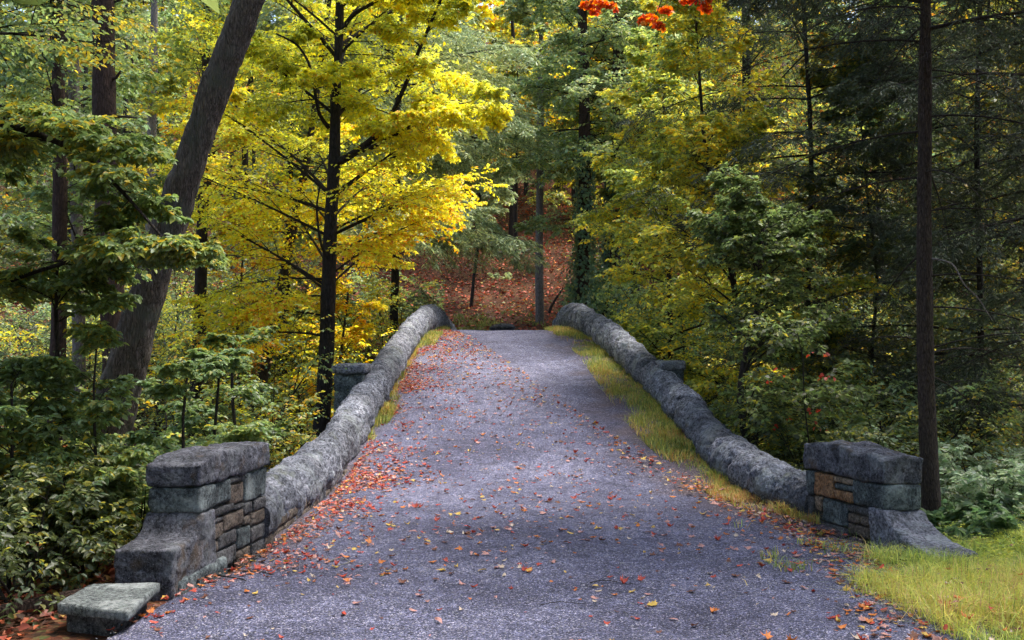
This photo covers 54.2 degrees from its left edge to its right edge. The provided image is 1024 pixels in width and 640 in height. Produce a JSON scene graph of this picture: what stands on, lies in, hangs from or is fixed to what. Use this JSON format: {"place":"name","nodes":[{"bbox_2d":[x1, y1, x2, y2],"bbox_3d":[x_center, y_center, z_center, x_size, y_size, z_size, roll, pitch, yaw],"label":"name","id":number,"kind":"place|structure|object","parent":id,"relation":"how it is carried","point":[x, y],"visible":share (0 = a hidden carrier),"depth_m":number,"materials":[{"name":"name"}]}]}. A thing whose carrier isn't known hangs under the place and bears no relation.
{"place":"outdoors","nodes":[
{"label":"outdoors","id":0,"kind":"place"},
{"bbox_2d":[3,0,986,24],"label":"sky","id":1,"kind":"structure","parent":0,"point":[323,0],"materials":[{"name":"white"}]},
{"bbox_2d":[0,25,1023,639],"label":"ground","id":2,"kind":"structure","parent":0,"point":[54,629],"depth_m":47.58,"materials":[{"name":"brown soil"}]},
{"bbox_2d":[0,583,112,618],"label":"fallen leaves","id":3,"kind":"object","parent":2,"relation":"on","point":[28,604],"visible":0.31,"depth_m":7.32,"materials":[{"name":"red plant"}]},
{"bbox_2d":[0,560,114,639],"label":"leaf litter","id":4,"kind":"object","parent":2,"relation":"on","point":[102,577],"visible":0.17,"depth_m":7.92,"materials":[{"name":"orange plant"}]},
{"bbox_2d":[0,469,134,628],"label":"shrub","id":5,"kind":"object","parent":2,"relation":"on","point":[8,562],"visible":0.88,"depth_m":7.48,"materials":[{"name":"green plant"}]},
{"bbox_2d":[0,226,142,556],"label":"sapling","id":6,"kind":"object","parent":2,"relation":"on","point":[77,281],"visible":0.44,"depth_m":9.32,"materials":[{"name":"green plant"}]},
{"bbox_2d":[0,436,146,587],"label":"shrub","id":7,"kind":"object","parent":2,"relation":"on","point":[84,468],"visible":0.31,"depth_m":8.09,"materials":[{"name":"green plant"}]},
{"bbox_2d":[0,354,148,592],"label":"sapling","id":8,"kind":"object","parent":2,"relation":"on","point":[29,371],"visible":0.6,"depth_m":8.54,"materials":[{"name":"green plant"}]},
{"bbox_2d":[11,445,141,578],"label":"shrub","id":9,"kind":"object","parent":2,"relation":"on","point":[68,555],"depth_m":12.08,"materials":[{"name":"green plant"}]},
{"bbox_2d":[1,320,157,577],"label":"sapling","id":10,"kind":"object","parent":2,"relation":"on","point":[102,334],"visible":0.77,"depth_m":8.42,"materials":[{"name":"green plant"}]},
{"bbox_2d":[0,450,158,579],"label":"shrub","id":11,"kind":"object","parent":2,"relation":"on","point":[17,558],"depth_m":10.65,"materials":[{"name":"green plant"}]},
{"bbox_2d":[0,0,183,440],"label":"slim tree","id":12,"kind":"object","parent":2,"relation":"on","point":[61,190],"visible":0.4,"depth_m":18.95,"materials":[{"name":"green plant"}]},
{"bbox_2d":[0,0,194,435],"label":"slim tree","id":13,"kind":"object","parent":2,"relation":"on","point":[36,194],"visible":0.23,"depth_m":20.86,"materials":[{"name":"green plant"}]},
{"bbox_2d":[57,582,159,636],"bbox_3d":[-2.791,2.138,6.921,0.564,0.470,0.777,0,-1,0],"label":"stone step","id":14,"kind":"object","parent":2,"relation":"on","point":[96,609],"visible":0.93,"depth_m":6.76,"materials":[{"name":"stone"}]},
{"bbox_2d":[0,278,220,400],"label":"bush","id":15,"kind":"object","parent":2,"relation":"on","point":[44,310],"visible":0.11,"depth_m":30.80,"materials":[{"name":"green plant"}]},
{"bbox_2d":[51,445,181,567],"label":"shrub","id":16,"kind":"object","parent":2,"relation":"on","point":[139,498],"visible":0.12,"depth_m":8.82,"materials":[{"name":"green plant"}]},
{"bbox_2d":[13,0,219,13],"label":"woodland","id":17,"kind":"object","parent":2,"relation":"on","point":[213,4],"depth_m":9.17,"materials":[{"name":"green plant"}]},
{"bbox_2d":[0,0,239,310],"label":"beech tree","id":18,"kind":"object","parent":2,"relation":"on","point":[117,249],"visible":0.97,"depth_m":9.03,"materials":[{"name":"green plant"}]},
{"bbox_2d":[0,426,280,583],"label":"bush","id":19,"kind":"object","parent":2,"relation":"on","point":[275,436],"depth_m":14.55,"materials":[{"name":"green plant"}]},
{"bbox_2d":[36,0,264,576],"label":"leaning tree","id":20,"kind":"object","parent":2,"relation":"on","point":[137,326],"visible":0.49,"depth_m":12.82,"materials":[{"name":"brown plant"}]},
{"bbox_2d":[0,322,309,557],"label":"bush","id":21,"kind":"object","parent":2,"relation":"on","point":[143,394],"visible":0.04,"depth_m":25.50,"materials":[{"name":"green plant"}]},
{"bbox_2d":[1,302,313,453],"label":"bush","id":22,"kind":"object","parent":2,"relation":"on","point":[46,334],"visible":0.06,"depth_m":25.82,"materials":[{"name":"green plant"}]},
{"bbox_2d":[86,0,229,561],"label":"straight tree","id":23,"kind":"object","parent":2,"relation":"on","point":[104,90],"visible":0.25,"depth_m":16.97,"materials":[{"name":"brown plant"}]},
{"bbox_2d":[0,329,324,579],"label":"bush","id":24,"kind":"object","parent":2,"relation":"on","point":[191,334],"visible":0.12,"depth_m":16.11,"materials":[{"name":"green plant"}]},
{"bbox_2d":[114,0,229,420],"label":"slim tree","id":25,"kind":"object","parent":2,"relation":"on","point":[175,85],"visible":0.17,"depth_m":30.01,"materials":[{"name":"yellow plant"}]},
{"bbox_2d":[121,356,227,530],"bbox_3d":[-3.388,1.498,10.024,1.091,2.283,1.542,-1,-1,23],"label":"sapling","id":26,"kind":"object","parent":2,"relation":"on","point":[186,370],"visible":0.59,"depth_m":9.75,"materials":[{"name":"green plant"}]},
{"bbox_2d":[1,341,356,580],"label":"bush","id":27,"kind":"object","parent":2,"relation":"on","point":[235,400],"visible":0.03,"depth_m":17.87,"materials":[{"name":"green plant"}]},
{"bbox_2d":[0,285,369,452],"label":"bush","id":28,"kind":"object","parent":2,"relation":"on","point":[164,345],"visible":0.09,"depth_m":25.29,"materials":[{"name":"green plant"}]},
{"bbox_2d":[0,295,374,559],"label":"bush","id":29,"kind":"object","parent":2,"relation":"on","point":[314,361],"visible":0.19,"depth_m":18.09,"materials":[{"name":"green plant"}]},
{"bbox_2d":[114,441,269,600],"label":"stone pier","id":30,"kind":"structure","parent":2,"relation":"on","point":[204,516],"depth_m":8.21,"materials":[{"name":"grey stone"}]},
{"bbox_2d":[18,339,369,470],"bbox_3d":[-6.376,3.185,21.531,7.529,5.565,12.354,0,-1,0],"label":"bush","id":31,"kind":"object","parent":2,"relation":"on","point":[171,423],"visible":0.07,"depth_m":20.78,"materials":[{"name":"green plant"}]},
{"bbox_2d":[12,230,376,431],"bbox_3d":[-9.718,1.473,30.975,11.784,8.220,14.784,0,-1,0],"label":"bush","id":32,"kind":"object","parent":2,"relation":"on","point":[168,329],"visible":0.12,"depth_m":28.07,"materials":[{"name":"green plant"}]},
{"bbox_2d":[0,284,396,458],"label":"bush","id":33,"kind":"object","parent":2,"relation":"on","point":[176,382],"visible":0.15,"depth_m":27.88,"materials":[{"name":"green plant"}]},
{"bbox_2d":[0,266,397,474],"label":"bush","id":34,"kind":"object","parent":2,"relation":"on","point":[169,323],"visible":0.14,"depth_m":26.68,"materials":[{"name":"green plant"}]},
{"bbox_2d":[126,347,274,533],"bbox_3d":[-3.726,1.639,11.424,2.034,2.654,1.460,0,-1,0],"label":"sapling","id":35,"kind":"object","parent":2,"relation":"on","point":[200,413],"visible":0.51,"depth_m":11.40,"materials":[{"name":"green plant"}]},
{"bbox_2d":[141,0,289,437],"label":"slim tree","id":36,"kind":"object","parent":2,"relation":"on","point":[200,285],"visible":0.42,"depth_m":23.95,"materials":[{"name":"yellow plant"}]},
{"bbox_2d":[158,325,295,445],"bbox_3d":[-4.142,2.210,15.027,2.350,4.295,2.881,0,-1,0],"label":"sapling","id":37,"kind":"object","parent":2,"relation":"on","point":[247,391],"visible":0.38,"depth_m":14.85,"materials":[{"name":"green plant"}]},
{"bbox_2d":[178,210,299,465],"bbox_3d":[-5.847,1.956,22.840,3.235,8.899,3.334,-1,-2,36],"label":"sapling","id":38,"kind":"object","parent":2,"relation":"on","point":[199,338],"visible":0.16,"depth_m":22.87,"materials":[{"name":"green plant"}]},
{"bbox_2d":[220,431,295,469],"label":"shrub","id":39,"kind":"object","parent":2,"relation":"on","point":[292,446],"visible":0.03,"depth_m":17.72,"materials":[{"name":"green plant"}]},
{"bbox_2d":[211,417,308,471],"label":"shrub","id":40,"kind":"object","parent":2,"relation":"on","point":[273,450],"visible":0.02,"depth_m":21.52,"materials":[{"name":"green plant"}]},
{"bbox_2d":[146,317,397,467],"bbox_3d":[-5.820,2.727,24.399,6.320,5.490,8.527,0,-1,-17],"label":"bush","id":41,"kind":"object","parent":2,"relation":"on","point":[243,410],"visible":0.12,"depth_m":22.81,"materials":[{"name":"green plant"}]},
{"bbox_2d":[242,0,354,436],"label":"slim tree","id":42,"kind":"object","parent":2,"relation":"on","point":[256,83],"visible":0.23,"depth_m":28.98,"materials":[{"name":"yellow plant"}]},
{"bbox_2d":[218,0,390,423],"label":"slim tree","id":43,"kind":"object","parent":2,"relation":"on","point":[263,375],"visible":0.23,"depth_m":24.91,"materials":[{"name":"yellow plant"}]},
{"bbox_2d":[185,268,437,376],"bbox_3d":[-6.510,0.110,32.077,8.172,3.773,6.597,0,-1,0],"label":"bush","id":44,"kind":"object","parent":2,"relation":"on","point":[342,297],"visible":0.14,"depth_m":32.18,"materials":[{"name":"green plant"}]},
{"bbox_2d":[223,273,405,348],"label":"bush","id":45,"kind":"object","parent":2,"relation":"on","point":[352,321],"visible":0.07,"depth_m":32.56,"materials":[{"name":"yellow plant"}]},
{"bbox_2d":[267,280,387,471],"bbox_3d":[-4.100,2.330,21.815,2.785,6.626,2.878,0,-1,-16],"label":"sapling","id":46,"kind":"object","parent":2,"relation":"on","point":[354,333],"visible":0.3,"depth_m":21.76,"materials":[{"name":"yellow plant"}]},
{"bbox_2d":[151,0,514,436],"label":"beech tree","id":47,"kind":"object","parent":2,"relation":"on","point":[334,76],"visible":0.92,"depth_m":19.87,"materials":[{"name":"yellow plant"}]},
{"bbox_2d":[296,276,417,384],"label":"bush","id":48,"kind":"object","parent":2,"relation":"on","point":[385,301],"visible":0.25,"depth_m":29.05,"materials":[{"name":"yellow plant"}]},
{"bbox_2d":[261,304,456,556],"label":"parapet wall","id":49,"kind":"structure","parent":2,"relation":"on","point":[304,478],"depth_m":14.74,"materials":[{"name":"stone"}]},
{"bbox_2d":[208,0,560,337],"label":"tree","id":50,"kind":"object","parent":2,"relation":"on","point":[464,47],"visible":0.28,"depth_m":30.91,"materials":[{"name":"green plant"}]},
{"bbox_2d":[344,265,444,328],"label":"bush","id":51,"kind":"object","parent":2,"relation":"on","point":[436,286],"visible":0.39,"depth_m":35.29,"materials":[{"name":"yellow plant"}]},
{"bbox_2d":[447,79,517,306],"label":"tree","id":52,"kind":"object","parent":2,"relation":"on","point":[502,210],"visible":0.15,"depth_m":42.98,"materials":[{"name":"green plant"}]},
{"bbox_2d":[452,311,544,329],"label":"grass","id":53,"kind":"structure","parent":2,"relation":"on","point":[482,323],"depth_m":40.02,"materials":[{"name":"brown plant"}]},
{"bbox_2d":[487,272,512,289],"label":"bush","id":54,"kind":"object","parent":2,"relation":"on","point":[507,276],"visible":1,"depth_m":46.23,"materials":[{"name":"green plant"}]},
{"bbox_2d":[0,184,1016,440],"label":"leaf litter","id":55,"kind":"object","parent":2,"relation":"on","point":[502,292],"visible":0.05,"depth_m":47.25,"materials":[{"name":"brown plant"}]},
{"bbox_2d":[0,0,1023,312],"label":"woodland","id":56,"kind":"object","parent":2,"relation":"on","point":[510,32],"visible":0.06,"depth_m":55.96,"materials":[{"name":"green plant"}]},
{"bbox_2d":[0,185,1023,458],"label":"undergrowth","id":57,"kind":"object","parent":2,"relation":"on","point":[126,289],"visible":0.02,"depth_m":44.02,"materials":[{"name":"green plant"}]},
{"bbox_2d":[0,317,1023,585],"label":"undergrowth","id":58,"kind":"object","parent":2,"relation":"on","point":[154,421],"depth_m":30.57,"materials":[{"name":"green plant"}]},
{"bbox_2d":[477,0,578,324],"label":"tree","id":59,"kind":"object","parent":2,"relation":"on","point":[520,13],"visible":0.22,"depth_m":39.90,"materials":[{"name":"green plant"}]},
{"bbox_2d":[484,37,571,267],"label":"tree","id":60,"kind":"object","parent":2,"relation":"on","point":[557,194],"visible":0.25,"depth_m":50.08,"materials":[{"name":"green plant"}]},
{"bbox_2d":[548,288,563,312],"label":"branch","id":61,"kind":"object","parent":2,"relation":"on","point":[553,303],"visible":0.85,"depth_m":42.00,"materials":[{"name":"black plant"}]},
{"bbox_2d":[482,0,685,306],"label":"ivy clad tree","id":62,"kind":"object","parent":2,"relation":"on","point":[582,56],"visible":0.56,"depth_m":33.22,"materials":[{"name":"green plant"}]},
{"bbox_2d":[561,135,599,309],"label":"ivy","id":63,"kind":"object","parent":62,"relation":"attached to","point":[574,288],"visible":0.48,"depth_m":33.81,"materials":[{"name":"green plant"}]},
{"bbox_2d":[513,0,708,321],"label":"ivy clad tree","id":64,"kind":"object","parent":2,"relation":"on","point":[592,70],"visible":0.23,"depth_m":35.88,"materials":[{"name":"green plant"}]},
{"bbox_2d":[592,177,632,323],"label":"ivy","id":65,"kind":"object","parent":64,"relation":"attached to","point":[606,252],"visible":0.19,"depth_m":35.77,"materials":[{"name":"green plant"}]},
{"bbox_2d":[557,262,679,318],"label":"bush","id":66,"kind":"object","parent":2,"relation":"on","point":[566,293],"visible":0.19,"depth_m":35.98,"materials":[{"name":"green plant"}]},
{"bbox_2d":[578,0,717,32],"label":"maple tree","id":67,"kind":"object","parent":2,"relation":"on","point":[651,18],"visible":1,"depth_m":14.11,"materials":[{"name":"red plant"}]},
{"bbox_2d":[525,0,783,321],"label":"tree","id":68,"kind":"object","parent":2,"relation":"on","point":[602,190],"visible":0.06,"depth_m":38.03,"materials":[{"name":"green plant"}]},
{"bbox_2d":[596,308,727,359],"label":"ivy thicket","id":69,"kind":"object","parent":2,"relation":"on","point":[689,347],"visible":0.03,"depth_m":29.49,"materials":[{"name":"green plant"}]},
{"bbox_2d":[552,302,811,519],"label":"parapet wall","id":70,"kind":"structure","parent":2,"relation":"on","point":[743,463],"depth_m":15.69,"materials":[{"name":"stone"}]},
{"bbox_2d":[572,13,803,399],"bbox_3d":[4.498,-1.653,25.535,6.206,12.543,5.865,-1,-2,40],"label":"tree","id":71,"kind":"object","parent":2,"relation":"on","point":[619,172],"visible":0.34,"depth_m":25.54,"materials":[{"name":"green plant"}]},
{"bbox_2d":[592,269,834,394],"bbox_3d":[5.950,0.792,29.753,8.217,4.779,10.118,0,-1,0],"label":"bush","id":72,"kind":"object","parent":2,"relation":"on","point":[621,289],"visible":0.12,"depth_m":28.95,"materials":[{"name":"green plant"}]},
{"bbox_2d":[604,0,902,311],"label":"tree","id":73,"kind":"object","parent":2,"relation":"on","point":[714,78],"visible":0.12,"depth_m":29.05,"materials":[{"name":"green plant"}]},
{"bbox_2d":[604,0,911,468],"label":"tree","id":74,"kind":"object","parent":2,"relation":"on","point":[670,54],"visible":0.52,"depth_m":19.57,"materials":[{"name":"green plant"}]},
{"bbox_2d":[600,269,941,435],"bbox_3d":[6.865,1.633,27.819,9.791,6.465,10.763,0,-1,0],"label":"bush","id":75,"kind":"object","parent":2,"relation":"on","point":[665,340],"visible":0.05,"depth_m":26.60,"materials":[{"name":"green plant"}]},
{"bbox_2d":[684,161,893,469],"bbox_3d":[4.586,1.017,15.422,3.655,6.901,4.845,0,-1,0],"label":"tree","id":76,"kind":"object","parent":2,"relation":"on","point":[726,238],"visible":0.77,"depth_m":15.23,"materials":[{"name":"green plant"}]},
{"bbox_2d":[766,333,835,442],"bbox_3d":[3.927,1.934,13.571,0.891,3.542,0.626,-1,-1,21],"label":"maple sapling","id":77,"kind":"object","parent":2,"relation":"on","point":[819,376],"visible":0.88,"depth_m":13.55,"materials":[{"name":"green plant"}]},
{"bbox_2d":[731,418,888,469],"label":"shrub","id":78,"kind":"object","parent":2,"relation":"on","point":[836,432],"visible":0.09,"depth_m":13.08,"materials":[{"name":"green plant"}]},
{"bbox_2d":[607,277,1017,450],"bbox_3d":[8.896,2.659,26.988,13.892,7.890,16.492,0,-1,0],"label":"bush","id":79,"kind":"object","parent":2,"relation":"on","point":[794,306],"visible":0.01,"depth_m":25.12,"materials":[{"name":"green plant"}]},
{"bbox_2d":[613,0,1023,454],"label":"hemlock tree","id":80,"kind":"object","parent":2,"relation":"on","point":[809,137],"visible":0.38,"depth_m":19.07,"materials":[{"name":"green plant"}]},
{"bbox_2d":[671,333,1023,496],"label":"bush","id":81,"kind":"object","parent":2,"relation":"on","point":[725,346],"visible":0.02,"depth_m":19.12,"materials":[{"name":"green plant"}]},
{"bbox_2d":[679,0,1023,510],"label":"hemlock tree","id":82,"kind":"object","parent":2,"relation":"on","point":[928,451],"visible":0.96,"depth_m":11.00,"materials":[{"name":"green plant"}]},
{"bbox_2d":[719,395,986,494],"bbox_3d":[4.866,2.465,14.494,3.372,2.864,3.955,0,-1,0],"label":"shrub","id":83,"kind":"object","parent":2,"relation":"on","point":[891,431],"visible":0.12,"depth_m":13.65,"materials":[{"name":"green plant"}]},
{"bbox_2d":[709,363,1023,476],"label":"bush","id":84,"kind":"object","parent":2,"relation":"on","point":[901,430],"visible":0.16,"depth_m":14.81,"materials":[{"name":"green plant"}]},
{"bbox_2d":[711,352,1023,498],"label":"bush","id":85,"kind":"object","parent":2,"relation":"on","point":[853,370],"visible":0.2,"depth_m":15.30,"materials":[{"name":"green plant"}]},
{"bbox_2d":[753,17,1023,422],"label":"tree","id":86,"kind":"object","parent":2,"relation":"on","point":[857,245],"visible":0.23,"depth_m":19.21,"materials":[{"name":"green plant"}]},
{"bbox_2d":[803,440,977,562],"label":"stone pier","id":87,"kind":"structure","parent":2,"relation":"on","point":[870,491],"depth_m":9.77,"materials":[{"name":"grey stone"}]},
{"bbox_2d":[758,291,1023,472],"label":"bush","id":88,"kind":"object","parent":2,"relation":"on","point":[944,363],"visible":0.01,"depth_m":24.19,"materials":[{"name":"green plant"}]},
{"bbox_2d":[765,0,1023,452],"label":"hemlock tree","id":89,"kind":"object","parent":2,"relation":"on","point":[978,151],"visible":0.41,"depth_m":17.45,"materials":[{"name":"green plant"}]},
{"bbox_2d":[809,381,1023,501],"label":"shrub","id":90,"kind":"object","parent":2,"relation":"on","point":[950,429],"visible":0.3,"depth_m":13.42,"materials":[{"name":"green plant"}]},
{"bbox_2d":[815,362,1023,472],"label":"shrub","id":91,"kind":"object","parent":2,"relation":"on","point":[967,419],"visible":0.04,"depth_m":16.25,"materials":[{"name":"green plant"}]},
{"bbox_2d":[849,0,1023,425],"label":"hemlock tree","id":92,"kind":"object","parent":2,"relation":"on","point":[978,237],"visible":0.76,"depth_m":14.94,"materials":[{"name":"green plant"}]},
{"bbox_2d":[850,425,1023,513],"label":"pale shrub","id":93,"kind":"object","parent":2,"relation":"on","point":[976,479],"visible":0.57,"depth_m":12.04,"materials":[{"name":"green plant"}]},
{"bbox_2d":[868,19,1023,471],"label":"tree","id":94,"kind":"object","parent":2,"relation":"on","point":[1013,272],"visible":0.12,"depth_m":20.76,"materials":[{"name":"green plant"}]},
{"bbox_2d":[920,498,1018,546],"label":"woodland plant","id":95,"kind":"object","parent":2,"relation":"on","point":[975,518],"visible":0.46,"depth_m":10.18,"materials":[{"name":"green plant"}]},
{"bbox_2d":[936,497,1023,575],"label":"undergrowth","id":96,"kind":"object","parent":2,"relation":"on","point":[991,541],"visible":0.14,"depth_m":9.51,"materials":[{"name":"green plant"}]},
{"bbox_2d":[941,492,1023,532],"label":"woodland plant","id":97,"kind":"object","parent":2,"relation":"on","point":[1008,501],"visible":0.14,"depth_m":11.30,"materials":[{"name":"green plant"}]},
{"bbox_2d":[96,330,1005,639],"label":"gravel path","id":98,"kind":"structure","parent":0,"point":[553,366],"depth_m":9.35,"materials":[{"name":"grey gravel"}]},
{"bbox_2d":[330,558,349,566],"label":"twig","id":99,"kind":"object","parent":98,"relation":"on","point":[342,559],"visible":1,"depth_m":8.75,"materials":[{"name":"wood"}]},
{"bbox_2d":[368,325,450,439],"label":"grass","id":100,"kind":"structure","parent":98,"relation":"on","point":[385,413],"depth_m":19.01,"materials":[{"name":"green plant"}]},
{"bbox_2d":[489,323,514,329],"bbox_3d":[-0.336,0.275,34.509,0.912,0.319,0.631,0,-1,0],"label":"rock","id":101,"kind":"object","parent":98,"relation":"on","point":[502,326],"visible":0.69,"depth_m":34.27,"materials":[{"name":"stone"}]},
{"bbox_2d":[114,329,1022,639],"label":"fallen leaves","id":102,"kind":"object","parent":98,"relation":"on","point":[394,477],"visible":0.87,"depth_m":11.33,"materials":[{"name":"orange plant"}]},
{"bbox_2d":[542,325,821,524],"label":"grass","id":103,"kind":"structure","parent":98,"relation":"on","point":[674,436],"depth_m":16.39,"materials":[{"name":"green plant"}]},
{"bbox_2d":[775,506,807,525],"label":"weed","id":104,"kind":"object","parent":98,"relation":"on","point":[789,518],"visible":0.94,"depth_m":10.56,"materials":[{"name":"green plant"}]},
{"bbox_2d":[734,509,890,594],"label":"grass","id":105,"kind":"structure","parent":98,"relation":"on","point":[798,561],"depth_m":8.77,"materials":[{"name":"plant"}]},
{"bbox_2d":[822,525,863,538],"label":"weed","id":106,"kind":"object","parent":98,"relation":"on","point":[843,534],"visible":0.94,"depth_m":9.85,"materials":[{"name":"green plant"}]},
{"bbox_2d":[797,512,1023,639],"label":"grass","id":107,"kind":"structure","parent":0,"point":[997,592],"depth_m":7.57,"materials":[{"name":"green plant"}]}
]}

